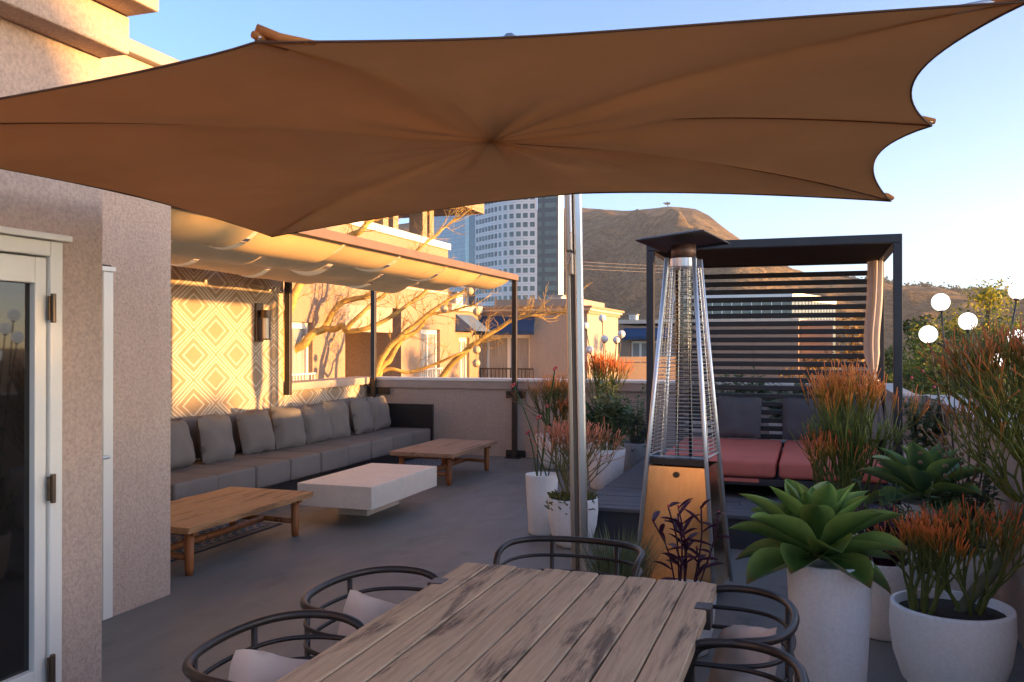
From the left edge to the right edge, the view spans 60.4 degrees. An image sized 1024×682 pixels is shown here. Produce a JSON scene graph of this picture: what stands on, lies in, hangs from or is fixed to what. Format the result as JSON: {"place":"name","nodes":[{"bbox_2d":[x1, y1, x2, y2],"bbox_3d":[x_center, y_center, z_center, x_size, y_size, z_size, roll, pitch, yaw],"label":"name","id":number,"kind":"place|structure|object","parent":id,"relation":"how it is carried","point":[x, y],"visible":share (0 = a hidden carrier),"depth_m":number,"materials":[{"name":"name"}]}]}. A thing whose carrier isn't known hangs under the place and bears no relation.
{"place":"outdoors","nodes":[
{"label":"outdoors","id":0,"kind":"place"},
{"bbox_2d":[0,0,178,681],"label":"stucco house","id":1,"kind":"structure","parent":0,"point":[85,364],"depth_m":3.79,"materials":[{"name":"paint"}]},
{"bbox_2d":[171,204,483,380],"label":"apartment wing","id":2,"kind":"structure","parent":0,"point":[348,355],"depth_m":21.51,"materials":[{"name":"paint"}]},
{"bbox_2d":[292,322,316,380],"bbox_3d":[-4.295,0.345,17.046,0.190,1.420,1.620,0,0,19],"label":"window","id":3,"kind":"structure","parent":2,"relation":"in","point":[299,330],"depth_m":17.44,"materials":[{"name":"glass"}]},
{"bbox_2d":[419,329,442,380],"bbox_3d":[-2.203,0.619,23.183,0.190,1.840,1.450,0,0,19],"label":"window","id":4,"kind":"structure","parent":2,"relation":"in","point":[433,371],"depth_m":23.35,"materials":[{"name":"glass"}]},
{"bbox_2d":[475,195,563,347],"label":"office tower","id":5,"kind":"structure","parent":0,"point":[506,236],"depth_m":364.67,"materials":[{"name":"white glass"}]},
{"bbox_2d":[545,202,556,207],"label":"band window","id":6,"kind":"structure","parent":5,"relation":"in","point":[547,205],"depth_m":361.26,"materials":[{"name":"grey glass"}]},
{"bbox_2d":[545,212,556,216],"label":"band window","id":7,"kind":"structure","parent":5,"relation":"in","point":[547,214],"depth_m":361.26,"materials":[{"name":"grey glass"}]},
{"bbox_2d":[545,221,556,225],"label":"band window","id":8,"kind":"structure","parent":5,"relation":"in","point":[548,223],"depth_m":361.09,"materials":[{"name":"grey glass"}]},
{"bbox_2d":[545,230,556,234],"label":"band window","id":9,"kind":"structure","parent":5,"relation":"in","point":[551,232],"depth_m":361.09,"materials":[{"name":"grey glass"}]},
{"bbox_2d":[545,239,556,244],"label":"band window","id":10,"kind":"structure","parent":5,"relation":"in","point":[554,241],"depth_m":361.00,"materials":[{"name":"grey glass"}]},
{"bbox_2d":[545,249,556,253],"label":"band window","id":11,"kind":"structure","parent":5,"relation":"in","point":[547,251],"depth_m":361.18,"materials":[{"name":"grey glass"}]},
{"bbox_2d":[545,258,556,262],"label":"band window","id":12,"kind":"structure","parent":5,"relation":"in","point":[547,260],"depth_m":361.09,"materials":[{"name":"grey glass"}]},
{"bbox_2d":[545,267,556,271],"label":"band window","id":13,"kind":"structure","parent":5,"relation":"in","point":[547,269],"depth_m":361.09,"materials":[{"name":"grey glass"}]},
{"bbox_2d":[545,276,556,280],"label":"band window","id":14,"kind":"structure","parent":5,"relation":"in","point":[552,278],"depth_m":361.00,"materials":[{"name":"grey glass"}]},
{"bbox_2d":[545,286,556,289],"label":"band window","id":15,"kind":"structure","parent":5,"relation":"in","point":[549,287],"depth_m":361.00,"materials":[{"name":"grey glass"}]},
{"bbox_2d":[448,299,623,382],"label":"corner wing","id":16,"kind":"structure","parent":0,"point":[541,347],"depth_m":26.15,"materials":[{"name":"paint"}]},
{"bbox_2d":[448,292,464,304],"bbox_3d":[-1.737,-1.242,26.217,0.480,0.415,0.580,0,0,19],"label":"rooftop unit","id":17,"kind":"object","parent":16,"relation":"on","point":[459,299],"visible":0.23,"depth_m":25.97,"materials":[{"name":"metal"}]},
{"bbox_2d":[459,337,465,376],"bbox_3d":[-1.496,0.763,25.440,0.072,1.730,0.780,0,0,19],"label":"window","id":18,"kind":"structure","parent":16,"relation":"in","point":[462,341],"depth_m":25.62,"materials":[{"name":"white paint"}]},
{"bbox_2d":[487,335,529,381],"bbox_3d":[-0.083,0.722,26.569,1.400,1.820,0.072,0,0,19],"label":"window","id":19,"kind":"structure","parent":16,"relation":"in","point":[500,356],"depth_m":26.59,"materials":[{"name":"glass"}]},
{"bbox_2d":[546,295,565,298],"bbox_3d":[1.510,-1.400,29.390,0.580,0.255,0.680,0,0,19],"label":"rooftop unit","id":20,"kind":"object","parent":16,"relation":"on","point":[556,296],"visible":0.34,"depth_m":29.10,"materials":[{"name":"metal"}]},
{"bbox_2d":[102,455,1023,681],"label":"terrace floor","id":21,"kind":"structure","parent":0,"point":[474,512],"depth_m":6.01,"materials":[{"name":"paint"}]},
{"bbox_2d":[170,486,313,575],"bbox_3d":[-2.247,1.402,6.613,0.834,0.343,1.520,0,0,19],"label":"coffee table","id":22,"kind":"object","parent":21,"relation":"on","point":[191,517],"visible":0.75,"depth_m":6.62,"materials":[{"name":"brown wood"}]},
{"bbox_2d":[170,520,282,561],"bbox_3d":[-2.803,1.571,6.681,0.980,0.008,2.250,0,0,19],"label":"table shelf","id":23,"kind":"object","parent":22,"relation":"attached to","point":[210,543],"visible":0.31,"depth_m":7.07,"materials":[{"name":"wood"}]},
{"bbox_2d":[182,609,358,681],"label":"dining chair","id":24,"kind":"object","parent":21,"relation":"on","point":[191,672],"visible":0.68,"depth_m":2.50,"materials":[{"name":"metal"}]},
{"bbox_2d":[228,649,308,681],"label":"chair cushion","id":25,"kind":"object","parent":24,"relation":"on","point":[248,665],"visible":0.67,"depth_m":2.34,"materials":[{"name":"beige fabric"}]},
{"bbox_2d":[171,265,370,460],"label":"patterned wall","id":26,"kind":"structure","parent":21,"relation":"on","point":[223,362],"depth_m":9.77,"materials":[{"name":"tile"}]},
{"bbox_2d":[255,303,270,341],"bbox_3d":[-2.892,-0.216,10.264,0.160,0.450,0.142,0,0,19],"label":"wall sconce","id":27,"kind":"object","parent":26,"relation":"attached to","point":[262,324],"depth_m":10.23,"materials":[{"name":"brown metal"}]},
{"bbox_2d":[170,397,433,500],"bbox_3d":[-2.442,1.169,9.909,1.080,0.815,5.252,0,0,19],"label":"sofa","id":28,"kind":"object","parent":21,"relation":"on","point":[292,467],"visible":0.37,"depth_m":9.37,"materials":[{"name":"grey fabric"}]},
{"bbox_2d":[170,420,194,469],"bbox_3d":[-3.152,0.968,8.169,0.235,0.448,0.516,-12,-4,14],"label":"sofa pillow","id":29,"kind":"object","parent":28,"relation":"on","point":[182,451],"visible":0.51,"depth_m":8.16,"materials":[{"name":"fabric"}]},
{"bbox_2d":[196,415,234,463],"bbox_3d":[-2.937,0.974,8.741,0.192,0.472,0.549,-10,-6,13],"label":"sofa pillow","id":30,"kind":"object","parent":28,"relation":"on","point":[215,442],"visible":0.98,"depth_m":8.60,"materials":[{"name":"fabric"}]},
{"bbox_2d":[236,410,274,454],"bbox_3d":[-2.733,0.976,9.399,0.208,0.446,0.485,-16,-6,27],"label":"sofa pillow","id":31,"kind":"object","parent":28,"relation":"on","point":[255,433],"visible":1,"depth_m":9.30,"materials":[{"name":"fabric"}]},
{"bbox_2d":[269,406,305,449],"bbox_3d":[-2.520,0.979,9.899,0.246,0.490,0.548,-14,-9,19],"label":"sofa pillow","id":32,"kind":"object","parent":28,"relation":"on","point":[288,427],"visible":0.93,"depth_m":9.74,"materials":[{"name":"fabric"}]},
{"bbox_2d":[299,404,331,443],"bbox_3d":[-2.333,0.981,10.427,0.219,0.442,0.495,-17,-4,24],"label":"sofa pillow","id":33,"kind":"object","parent":28,"relation":"on","point":[317,424],"visible":0.88,"depth_m":10.32,"materials":[{"name":"fabric"}]},
{"bbox_2d":[323,401,350,439],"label":"sofa pillow","id":34,"kind":"object","parent":28,"relation":"on","point":[338,412],"visible":0.74,"depth_m":10.86,"materials":[{"name":"fabric"}]},
{"bbox_2d":[349,399,372,433],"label":"sofa pillow","id":35,"kind":"object","parent":28,"relation":"on","point":[361,419],"visible":1,"depth_m":11.33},
{"bbox_2d":[367,396,390,430],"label":"sofa pillow","id":36,"kind":"object","parent":28,"relation":"on","point":[379,406],"visible":0.83,"depth_m":11.90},
{"bbox_2d":[171,206,525,458],"bbox_3d":[-2.082,0.332,9.141,2.420,2.504,6.964,0,0,19],"label":"pergola","id":37,"kind":"object","parent":21,"relation":"on","point":[200,241],"visible":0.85,"depth_m":8.87,"materials":[{"name":"fabric"}]},
{"bbox_2d":[297,463,436,515],"bbox_3d":[-1.290,1.401,8.089,0.715,0.359,1.350,0,0,19],"label":"block table","id":38,"kind":"object","parent":21,"relation":"on","point":[368,489],"visible":0.9,"depth_m":7.70,"materials":[{"name":"concrete"}]},
{"bbox_2d":[300,565,438,655],"bbox_3d":[-0.405,1.179,2.843,0.482,0.765,0.575,0,0,19],"label":"dining chair","id":39,"kind":"object","parent":21,"relation":"on","point":[334,616],"visible":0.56,"depth_m":2.95,"materials":[{"name":"metal"}]},
{"bbox_2d":[335,590,397,643],"bbox_3d":[-0.420,0.991,2.885,0.322,0.276,0.140,21,-30,-15],"label":"chair cushion","id":40,"kind":"object","parent":39,"relation":"on","point":[364,609],"visible":0.2,"depth_m":2.87,"materials":[{"name":"beige fabric"}]},
{"bbox_2d":[389,438,497,485],"bbox_3d":[-0.772,1.409,10.331,0.775,0.358,1.430,0,0,19],"label":"coffee table","id":41,"kind":"object","parent":21,"relation":"on","point":[447,452],"visible":0.93,"depth_m":10.06,"materials":[{"name":"brown wood"}]},
{"bbox_2d":[398,458,452,466],"bbox_3d":[-1.374,1.588,11.027,0.880,0.008,1.800,0,0,19],"label":"rug","id":42,"kind":"object","parent":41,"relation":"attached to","point":[427,462],"visible":0.08,"depth_m":11.48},
{"bbox_2d":[276,562,716,681],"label":"dining table","id":43,"kind":"object","parent":21,"relation":"on","point":[471,622],"visible":1,"depth_m":2.41,"materials":[{"name":"brown wood"}]},
{"bbox_2d":[0,0,1023,570],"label":"cantilever umbrella","id":44,"kind":"object","parent":21,"relation":"on","point":[270,132],"visible":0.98,"depth_m":2.87,"materials":[{"name":"fabric"}]},
{"bbox_2d":[511,366,560,535],"bbox_3d":[0.224,0.891,7.245,0.436,1.370,0.271,0,0,45],"label":"potted flower","id":45,"kind":"object","parent":21,"relation":"on","point":[540,485],"visible":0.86,"depth_m":7.13,"materials":[{"name":"ceramic"}]},
{"bbox_2d":[507,372,588,469],"bbox_3d":[0.495,0.968,11.032,0.942,1.244,0.748,0,0,19],"label":"potted fire stick","id":46,"kind":"object","parent":21,"relation":"on","point":[563,402],"visible":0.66,"depth_m":10.90,"materials":[{"name":"plant"}]},
{"bbox_2d":[493,535,644,577],"bbox_3d":[0.217,1.181,3.370,0.575,0.765,0.482,0,0,21],"label":"dining chair","id":47,"kind":"object","parent":21,"relation":"on","point":[637,571],"visible":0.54,"depth_m":3.55,"materials":[{"name":"metal"}]},
{"bbox_2d":[525,416,624,547],"bbox_3d":[0.537,1.066,6.791,0.731,1.015,0.887,0,0,19],"label":"potted fire stick","id":48,"kind":"object","parent":21,"relation":"on","point":[558,507],"visible":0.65,"depth_m":6.69,"materials":[{"name":"plant"}]},
{"bbox_2d":[585,349,634,446],"bbox_3d":[1.205,0.843,11.200,0.705,1.495,0.728,0,0,4],"label":"potted fire stick","id":49,"kind":"object","parent":21,"relation":"on","point":[597,368],"visible":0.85,"depth_m":11.03,"materials":[{"name":"plant"}]},
{"bbox_2d":[584,322,598,391],"bbox_3d":[1.053,0.455,11.248,0.344,1.399,0.098,0,0,24],"label":"globe light","id":50,"kind":"object","parent":49,"relation":"on","point":[586,325],"visible":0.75,"depth_m":11.27,"materials":[{"name":"glass"}]},
{"bbox_2d":[586,346,597,378],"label":"globe light","id":51,"kind":"object","parent":49,"relation":"on","point":[589,349],"visible":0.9,"depth_m":11.25,"materials":[{"name":"glass"}]},
{"bbox_2d":[598,314,605,392],"bbox_3d":[1.148,0.406,11.215,0.098,1.494,0.125,0,0,19],"label":"globe light","id":52,"kind":"object","parent":49,"relation":"on","point":[602,318],"visible":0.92,"depth_m":11.20,"materials":[{"name":"glass"}]},
{"bbox_2d":[601,335,607,393],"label":"globe light","id":53,"kind":"object","parent":49,"relation":"on","point":[604,339],"visible":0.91,"depth_m":11.19,"materials":[{"name":"glass"}]},
{"bbox_2d":[612,336,619,396],"bbox_3d":[1.299,0.545,11.168,0.154,1.218,0.098,0,0,2],"label":"globe light","id":54,"kind":"object","parent":49,"relation":"on","point":[616,340],"visible":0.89,"depth_m":11.14,"materials":[{"name":"glass"}]},
{"bbox_2d":[615,330,624,390],"bbox_3d":[1.345,0.508,11.125,0.191,1.291,0.098,0,0,-28],"label":"globe light","id":55,"kind":"object","parent":49,"relation":"on","point":[621,333],"visible":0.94,"depth_m":11.12,"materials":[{"name":"glass"}]},
{"bbox_2d":[585,380,639,489],"bbox_3d":[1.007,1.000,9.465,0.731,1.168,0.713,0,0,19],"label":"potted leafy shrub","id":56,"kind":"object","parent":21,"relation":"on","point":[613,469],"visible":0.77,"depth_m":9.34,"materials":[{"name":"green plant"}]},
{"bbox_2d":[563,522,672,577],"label":"potted grass","id":57,"kind":"object","parent":21,"relation":"on","point":[602,566],"depth_m":4.43,"materials":[{"name":"plant"}]},
{"bbox_2d":[369,376,876,457],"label":"back parapet","id":58,"kind":"structure","parent":21,"relation":"on","point":[470,408],"depth_m":12.25,"materials":[{"name":"paint"}]},
{"bbox_2d":[618,383,657,472],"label":"potted succulents","id":59,"kind":"object","parent":21,"relation":"on","point":[635,447],"visible":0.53,"depth_m":10.21,"materials":[{"name":"green plant"}]},
{"bbox_2d":[636,229,732,600],"bbox_3d":[1.082,0.437,5.545,0.518,2.211,0.543,0,0,25],"label":"patio heater","id":60,"kind":"object","parent":21,"relation":"on","point":[676,477],"visible":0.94,"depth_m":5.44,"materials":[{"name":"metal"}]},
{"bbox_2d":[652,498,731,656],"bbox_3d":[0.885,1.184,4.467,0.377,0.762,0.333,0,0,-25],"label":"potted purple heart","id":61,"kind":"object","parent":21,"relation":"on","point":[685,543],"visible":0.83,"depth_m":4.49,"materials":[{"name":"plant"}]},
{"bbox_2d":[683,639,808,681],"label":"dining chair","id":62,"kind":"object","parent":21,"relation":"on","point":[797,667],"visible":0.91,"depth_m":2.31,"materials":[{"name":"metal"}]},
{"bbox_2d":[593,447,898,548],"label":"deck platform","id":63,"kind":"structure","parent":21,"relation":"on","point":[619,500],"depth_m":7.05,"materials":[{"name":"wood"}]},
{"bbox_2d":[684,374,729,437],"bbox_3d":[2.294,0.850,10.578,0.623,0.957,0.562,0,0,-41],"label":"potted shrub","id":64,"kind":"object","parent":63,"relation":"on","point":[708,422],"visible":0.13,"depth_m":10.51,"materials":[{"name":"green plant"}]},
{"bbox_2d":[720,366,769,438],"bbox_3d":[2.762,0.808,10.433,0.598,1.040,0.612,0,0,-7],"label":"potted shrub","id":65,"kind":"object","parent":63,"relation":"on","point":[745,391],"visible":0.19,"depth_m":10.35,"materials":[{"name":"green plant"}]},
{"bbox_2d":[646,233,902,502],"bbox_3d":[2.442,0.236,8.218,2.040,2.168,1.945,0,0,19],"label":"daybed","id":66,"kind":"object","parent":63,"relation":"on","point":[763,460],"visible":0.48,"depth_m":8.85,"materials":[{"name":"metal"}]},
{"bbox_2d":[717,396,761,438],"bbox_3d":[2.337,0.785,9.060,0.449,0.435,0.158,2,-13,17],"label":"daybed pillow","id":67,"kind":"object","parent":66,"relation":"on","point":[739,417],"visible":0.98,"depth_m":9.00,"materials":[{"name":"fabric"}]},
{"bbox_2d":[782,398,827,440],"bbox_3d":[2.949,0.784,8.847,0.452,0.437,0.174,-2,-14,22],"label":"daybed pillow","id":68,"kind":"object","parent":66,"relation":"on","point":[796,412],"visible":0.61,"depth_m":8.83,"materials":[{"name":"fabric"}]},
{"bbox_2d":[829,399,874,441],"bbox_3d":[3.374,0.781,8.700,0.446,0.435,0.160,-1,-14,16],"label":"daybed pillow","id":69,"kind":"object","parent":66,"relation":"on","point":[855,412],"visible":0.04,"depth_m":8.67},
{"bbox_2d":[863,260,885,439],"bbox_3d":[3.532,0.088,8.560,0.206,1.720,0.303,0,0,19],"label":"curtain","id":70,"kind":"object","parent":66,"relation":"hanging from","point":[872,325],"visible":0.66,"depth_m":8.49,"materials":[{"name":"beige fabric"}]},
{"bbox_2d":[763,383,807,450],"bbox_3d":[3.184,0.877,10.240,0.662,0.900,0.615,0,0,19],"label":"potted shrub","id":71,"kind":"object","parent":63,"relation":"on","point":[778,408],"visible":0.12,"depth_m":10.18,"materials":[{"name":"green plant"}]},
{"bbox_2d":[892,369,956,458],"bbox_3d":[3.417,0.771,7.105,0.414,1.089,0.688,0,0,-15],"label":"potted shrub","id":72,"kind":"object","parent":63,"relation":"on","point":[925,422],"visible":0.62,"depth_m":7.18,"materials":[{"name":"green plant"}]},
{"bbox_2d":[693,584,799,681],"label":"dining chair","id":73,"kind":"object","parent":21,"relation":"on","point":[786,638],"visible":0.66,"depth_m":2.49,"materials":[{"name":"metal"}]},
{"bbox_2d":[707,625,780,681],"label":"chair cushion","id":74,"kind":"object","parent":73,"relation":"on","point":[731,656],"visible":0.61,"depth_m":2.56,"materials":[{"name":"beige fabric"}]},
{"bbox_2d":[728,478,908,681],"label":"potted agave","id":75,"kind":"object","parent":21,"relation":"on","point":[816,548],"visible":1,"depth_m":3.51,"materials":[{"name":"plant"}]},
{"bbox_2d":[789,358,930,535],"bbox_3d":[2.124,0.836,5.413,0.815,1.466,0.702,0,0,19],"label":"potted fire stick","id":76,"kind":"object","parent":21,"relation":"on","point":[846,432],"visible":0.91,"depth_m":5.35,"materials":[{"name":"plant"}]},
{"bbox_2d":[851,475,937,641],"bbox_3d":[1.994,1.142,4.675,0.396,0.849,0.380,0,0,-27],"label":"potted purple plant","id":77,"kind":"object","parent":21,"relation":"on","point":[891,570],"visible":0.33,"depth_m":4.58,"materials":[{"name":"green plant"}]},
{"bbox_2d":[856,442,989,588],"bbox_3d":[2.317,1.060,4.943,0.715,1.015,0.688,0,0,19],"label":"potted agave","id":78,"kind":"object","parent":21,"relation":"on","point":[912,476],"visible":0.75,"depth_m":4.87,"materials":[{"name":"plant"}]},
{"bbox_2d":[867,319,1023,681],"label":"potted fire stick","id":79,"kind":"object","parent":21,"relation":"on","point":[942,631],"visible":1,"depth_m":3.83,"materials":[{"name":"plant"}]},
{"bbox_2d":[884,383,1023,647],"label":"side parapet","id":80,"kind":"structure","parent":21,"relation":"on","point":[1010,591],"depth_m":5.12,"materials":[{"name":"paint"}]},
{"bbox_2d":[917,424,1006,591],"bbox_3d":[2.453,1.005,4.813,0.420,1.122,0.384,0,0,-33],"label":"potted sage","id":81,"kind":"object","parent":21,"relation":"on","point":[954,585],"visible":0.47,"depth_m":4.77,"materials":[{"name":"plant"}]},
{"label":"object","id":82,"kind":"object","parent":21,"relation":"on","visible":0},
{"bbox_2d":[919,326,956,498],"bbox_3d":[2.668,0.588,5.463,0.259,1.368,0.109,0,0,27],"label":"globe light","id":83,"kind":"object","parent":82,"relation":"on","point":[929,334],"visible":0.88,"depth_m":5.46,"materials":[{"name":"glass"}]},
{"bbox_2d":[931,293,957,498],"bbox_3d":[2.702,0.487,5.484,0.160,1.569,0.120,0,0,19],"label":"globe light","id":84,"kind":"object","parent":82,"relation":"in","point":[940,302],"visible":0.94,"depth_m":5.47,"materials":[{"name":"glass"}]},
{"bbox_2d":[958,313,977,497],"bbox_3d":[2.830,0.547,5.443,0.109,1.449,0.225,0,0,19],"label":"globe light","id":85,"kind":"object","parent":82,"relation":"in","point":[965,320],"visible":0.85,"depth_m":5.46,"materials":[{"name":"glass"}]},
{"bbox_2d":[973,353,1001,518],"bbox_3d":[2.936,0.669,5.477,0.320,1.206,0.108,0,0,-14],"label":"globe light","id":86,"kind":"object","parent":82,"relation":"in","point":[984,452],"visible":0.03,"depth_m":5.42,"materials":[{"name":"white metal"}]},
{"bbox_2d":[978,282,1023,519],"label":"globe light","id":87,"kind":"object","parent":82,"relation":"in","point":[1016,291],"visible":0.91,"depth_m":5.48,"materials":[{"name":"glass"}]},
{"bbox_2d":[984,330,1023,508],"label":"globe light","id":88,"kind":"object","parent":82,"relation":"in","point":[1008,384],"visible":0.12,"depth_m":5.46,"materials":[{"name":"glass"}]},
{"bbox_2d":[128,0,1023,289],"label":"sky","id":89,"kind":"structure","parent":0,"point":[956,184],"materials":[{"name":"blue"}]},
{"bbox_2d":[618,357,674,383],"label":"terrace wall","id":90,"kind":"structure","parent":0,"point":[638,372],"depth_m":33.63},
{"bbox_2d":[398,206,1023,368],"bbox_3d":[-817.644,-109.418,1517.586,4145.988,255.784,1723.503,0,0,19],"label":"hill","id":91,"kind":"structure","parent":0,"point":[610,236],"depth_m":960.63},
{"bbox_2d":[839,276,1023,340],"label":"hillside trees","id":92,"kind":"object","parent":91,"relation":"on","point":[927,284],"visible":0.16,"depth_m":953.57,"materials":[{"name":"green plant"}]},
{"bbox_2d":[618,318,833,384],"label":"long tan building","id":93,"kind":"structure","parent":0,"point":[633,341],"depth_m":37.32,"materials":[{"name":"paint"}]},
{"bbox_2d":[628,314,638,319],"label":"rooftop unit","id":94,"kind":"object","parent":93,"relation":"on","point":[633,316],"visible":0.65,"depth_m":41.38,"materials":[{"name":"metal"}]},
{"bbox_2d":[631,341,645,362],"bbox_3d":[5.602,0.567,38.366,0.790,1.140,0.072,0,0,19],"label":"window","id":95,"kind":"structure","parent":93,"relation":"in","point":[638,348],"depth_m":38.39,"materials":[{"name":"glass"}]},
{"bbox_2d":[655,341,666,355],"bbox_3d":[6.369,0.566,38.105,0.710,1.140,0.072,0,0,19],"label":"window","id":96,"kind":"structure","parent":93,"relation":"in","point":[663,344],"depth_m":38.04,"materials":[{"name":"white paint"}]},
{"bbox_2d":[778,367,812,377],"bbox_3d":[8.739,5.663,27.615,2.083,9.992,2.513,0,0,38],"label":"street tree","id":97,"kind":"object","parent":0,"point":[798,376],"visible":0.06,"depth_m":27.99,"materials":[{"name":"green plant"}]},
{"bbox_2d":[797,369,854,394],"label":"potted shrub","id":98,"kind":"object","parent":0,"point":[807,376],"visible":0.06,"depth_m":10.13,"materials":[{"name":"green plant"}]},
{"label":"ground","id":99,"kind":"structure","parent":0,"visible":0},
{"bbox_2d":[283,205,592,380],"bbox_3d":[-1.628,3.723,17.654,6.741,13.805,2.539,0,0,-15],"label":"bare tree","id":100,"kind":"object","parent":99,"relation":"on","point":[381,363],"visible":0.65,"depth_m":17.69,"materials":[{"name":"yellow plant"}]},
{"bbox_2d":[440,305,447,312],"bbox_3d":[-1.321,-0.725,17.146,0.161,0.360,0.152,0,0,19],"label":"wicker ball","id":101,"kind":"object","parent":100,"relation":"hanging from","point":[443,308],"visible":1,"depth_m":17.09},
{"bbox_2d":[466,287,473,294],"bbox_3d":[-0.817,-1.064,16.976,0.161,0.360,0.152,0,0,19],"label":"wicker ball","id":102,"kind":"object","parent":100,"relation":"hanging from","point":[469,290],"visible":0.97,"depth_m":16.92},
{"bbox_2d":[472,359,479,366],"bbox_3d":[-0.687,0.325,16.926,0.161,0.360,0.152,0,0,19],"label":"wicker ball","id":103,"kind":"object","parent":100,"relation":"hanging from","point":[475,362],"visible":1,"depth_m":16.88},
{"bbox_2d":[473,307,480,315],"bbox_3d":[-0.679,-0.668,16.927,0.161,0.360,0.152,0,0,19],"label":"wicker ball","id":104,"kind":"object","parent":100,"relation":"hanging from","point":[476,311],"visible":1,"depth_m":16.88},
{"bbox_2d":[473,346,480,353],"bbox_3d":[-0.679,0.067,16.924,0.161,0.360,0.152,0,0,19],"label":"wicker ball","id":105,"kind":"object","parent":100,"relation":"hanging from","point":[476,349],"visible":1,"depth_m":16.87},
{"bbox_2d":[434,215,474,304],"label":"curtain wall tower","id":106,"kind":"structure","parent":99,"relation":"on","point":[462,248],"depth_m":404.68,"materials":[{"name":"glass"}]},
{"bbox_2d":[674,294,836,375],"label":"glass office","id":107,"kind":"structure","parent":99,"relation":"on","point":[768,303],"depth_m":107.14,"materials":[{"name":"glass"}]},
{"bbox_2d":[802,317,884,378],"bbox_3d":[11.007,4.910,28.813,3.142,11.511,3.637,0,0,19],"label":"street tree","id":108,"kind":"object","parent":99,"relation":"on","point":[845,352],"visible":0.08,"depth_m":28.93,"materials":[{"name":"green plant"}]},
{"bbox_2d":[884,313,954,393],"bbox_3d":[11.327,4.942,24.712,2.645,11.414,2.824,0,0,19],"label":"street tree","id":109,"kind":"object","parent":99,"relation":"on","point":[888,358],"visible":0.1,"depth_m":24.38,"materials":[{"name":"green plant"}]},
{"bbox_2d":[884,335,956,394],"bbox_3d":[10.009,5.162,21.356,1.965,10.951,1.972,0,0,-30],"label":"flowering tree","id":110,"kind":"object","parent":99,"relation":"on","point":[906,378],"visible":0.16,"depth_m":21.51,"materials":[{"name":"green plant"}]},
{"bbox_2d":[891,274,1023,412],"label":"flowering tree","id":111,"kind":"object","parent":99,"relation":"on","point":[989,298],"visible":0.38,"depth_m":19.30,"materials":[{"name":"green plant"}]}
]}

